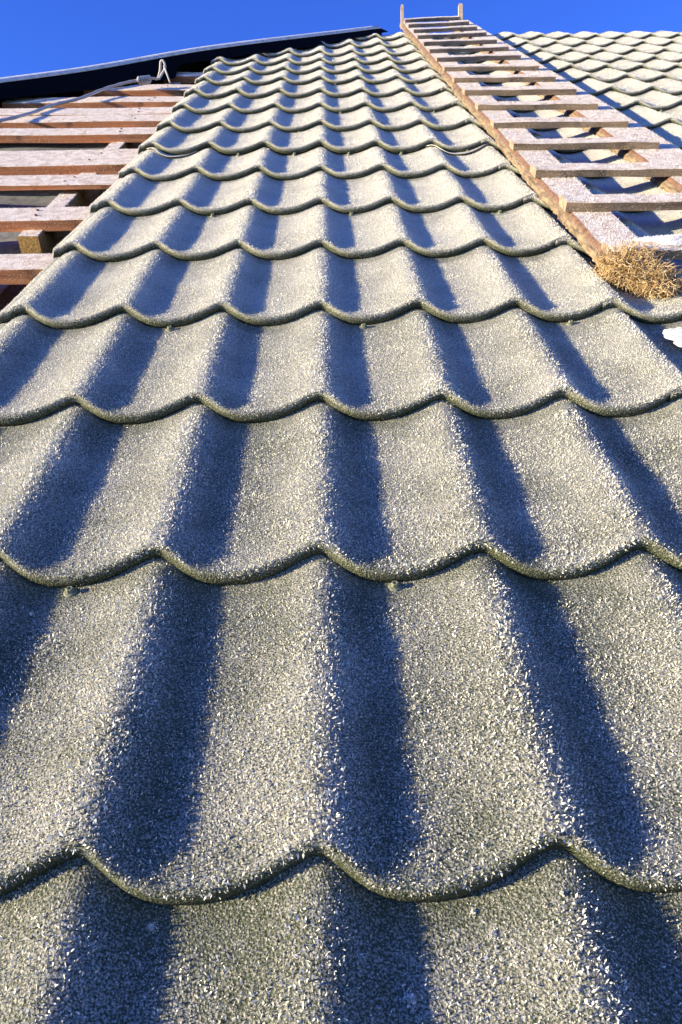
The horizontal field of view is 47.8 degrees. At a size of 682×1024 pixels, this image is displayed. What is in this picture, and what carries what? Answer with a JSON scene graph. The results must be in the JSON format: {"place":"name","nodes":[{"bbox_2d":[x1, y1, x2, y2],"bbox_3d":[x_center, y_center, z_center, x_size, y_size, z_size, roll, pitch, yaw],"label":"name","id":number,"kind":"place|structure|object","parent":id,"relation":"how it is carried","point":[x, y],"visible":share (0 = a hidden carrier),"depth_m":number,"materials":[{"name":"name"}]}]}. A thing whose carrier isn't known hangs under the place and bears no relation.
{"place":"outdoors","nodes":[
{"label":"outdoors","id":0,"kind":"place"},
{"bbox_2d":[0,33,612,155],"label":"attic lining","id":1,"kind":"object","parent":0,"point":[196,67],"depth_m":4.23,"materials":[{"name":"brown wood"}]},
{"bbox_2d":[0,143,109,253],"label":"roof membrane","id":2,"kind":"object","parent":1,"relation":"attached to","point":[9,243],"visible":0.07,"depth_m":2.60,"materials":[{"name":"grey fabric"}]},
{"bbox_2d":[17,82,180,253],"bbox_3d":[-0.844,-1.461,3.056,0.064,0.089,2.560,-1,37,-1],"label":"counter batten","id":3,"kind":"object","parent":2,"relation":"attached to","point":[33,241],"visible":0.23,"depth_m":2.24,"materials":[{"name":"brown wood"}]},
{"bbox_2d":[0,253,52,284],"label":"roof lath","id":4,"kind":"object","parent":3,"relation":"on","point":[24,268],"visible":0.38,"depth_m":1.75,"materials":[{"name":"red wood"}]},
{"bbox_2d":[0,206,89,231],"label":"roof lath","id":5,"kind":"object","parent":3,"relation":"on","point":[13,219],"visible":0.53,"depth_m":2.05,"materials":[{"name":"red wood"}]},
{"bbox_2d":[0,174,117,190],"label":"roof lath","id":6,"kind":"object","parent":3,"relation":"on","point":[42,182],"visible":0.64,"depth_m":2.33,"materials":[{"name":"red wood"}]},
{"bbox_2d":[0,127,155,142],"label":"roof lath","id":7,"kind":"object","parent":3,"relation":"on","point":[69,135],"visible":0.71,"depth_m":2.90,"materials":[{"name":"red wood"}]},
{"bbox_2d":[0,114,169,127],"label":"roof lath","id":8,"kind":"object","parent":3,"relation":"on","point":[106,121],"visible":0.73,"depth_m":3.10,"materials":[{"name":"red wood"}]},
{"bbox_2d":[0,107,171,115],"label":"roof lath","id":9,"kind":"object","parent":3,"relation":"on","point":[88,111],"visible":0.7,"depth_m":3.24,"materials":[{"name":"red wood"}]},
{"bbox_2d":[0,59,170,122],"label":"rope","id":10,"kind":"object","parent":9,"relation":"on","point":[143,80],"visible":1,"depth_m":3.52,"materials":[{"name":"white fabric"}]},
{"bbox_2d":[1,96,183,108],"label":"roof lath","id":11,"kind":"object","parent":3,"relation":"on","point":[119,102],"visible":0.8,"depth_m":3.45,"materials":[{"name":"red wood"}]},
{"bbox_2d":[0,148,199,175],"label":"roof lath","id":12,"kind":"object","parent":3,"relation":"on","point":[78,162],"visible":0.73,"depth_m":2.55,"materials":[{"name":"red wood"}]},
{"bbox_2d":[83,84,193,96],"bbox_3d":[-0.880,-2.065,3.767,0.719,0.036,0.165,-1,37,-1],"label":"roof lath","id":13,"kind":"object","parent":3,"relation":"on","point":[156,90],"visible":0.52,"depth_m":3.71,"materials":[{"name":"red wood"}]},
{"bbox_2d":[163,72,202,83],"bbox_3d":[-0.735,-2.325,4.113,0.410,0.040,0.146,-1,37,-1],"label":"roof lath","id":14,"kind":"object","parent":3,"relation":"on","point":[186,77],"visible":0.32,"depth_m":4.06,"materials":[{"name":"red wood"}]},
{"bbox_2d":[0,25,387,98],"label":"hip flashing","id":15,"kind":"object","parent":1,"relation":"attached to","point":[93,77],"visible":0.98,"depth_m":3.94,"materials":[{"name":"black metal"}]},
{"bbox_2d":[137,31,490,156],"bbox_3d":[-0.122,-2.253,3.922,1.165,0.055,3.636,-1,37,-1],"label":"roof tile sheet","id":16,"kind":"object","parent":1,"relation":"attached to","point":[349,96],"visible":0.97,"depth_m":3.09,"materials":[{"name":"grey stone"}]},
{"bbox_2d":[0,145,681,1023],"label":"roof tile sheet","id":17,"kind":"object","parent":1,"relation":"attached to","point":[340,589],"visible":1,"depth_m":0.81,"materials":[{"name":"grey metal"}]},
{"bbox_2d":[496,149,681,402],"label":"roof tile sheet","id":18,"kind":"object","parent":1,"relation":"attached to","point":[651,319],"visible":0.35,"depth_m":1.84,"materials":[{"name":"grey metal"}]},
{"bbox_2d":[399,3,681,279],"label":"roof ladder","id":19,"kind":"object","parent":18,"relation":"on","point":[593,224],"visible":0.99,"depth_m":2.47,"materials":[{"name":"brown wood"}]},
{"bbox_2d":[634,234,681,245],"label":"snow patch","id":20,"kind":"object","parent":19,"relation":"on","point":[672,239],"visible":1,"depth_m":1.55,"materials":[{"name":"white snow"}]},
{"bbox_2d":[400,31,681,152],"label":"roof tile sheet","id":21,"kind":"object","parent":18,"relation":"on","point":[648,100],"visible":0.45,"depth_m":3.53,"materials":[{"name":"grey stone"}]},
{"bbox_2d":[590,234,681,301],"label":"straw tuft","id":22,"kind":"object","parent":18,"relation":"on","point":[641,272],"visible":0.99,"depth_m":1.49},
{"bbox_2d":[663,327,681,346],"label":"snow patch","id":23,"kind":"object","parent":18,"relation":"on","point":[675,334],"visible":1,"depth_m":1.34,"materials":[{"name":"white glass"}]},
{"bbox_2d":[555,31,681,83],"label":"roof tile sheet","id":24,"kind":"object","parent":1,"relation":"attached to","point":[659,52],"visible":0.98,"depth_m":4.62,"materials":[{"name":"grey metal"}]},
{"bbox_2d":[0,0,681,77],"label":"sky","id":25,"kind":"structure","parent":0,"point":[37,36],"materials":[{"name":"blue"}]},
{"label":"cross board","id":26,"kind":"object","parent":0,"visible":0},
{"bbox_2d":[0,284,27,311],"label":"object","id":27,"kind":"object","parent":26,"relation":"attached to","point":[9,293],"visible":0.05,"depth_m":1.85,"materials":[{"name":"red wood"}]}
]}

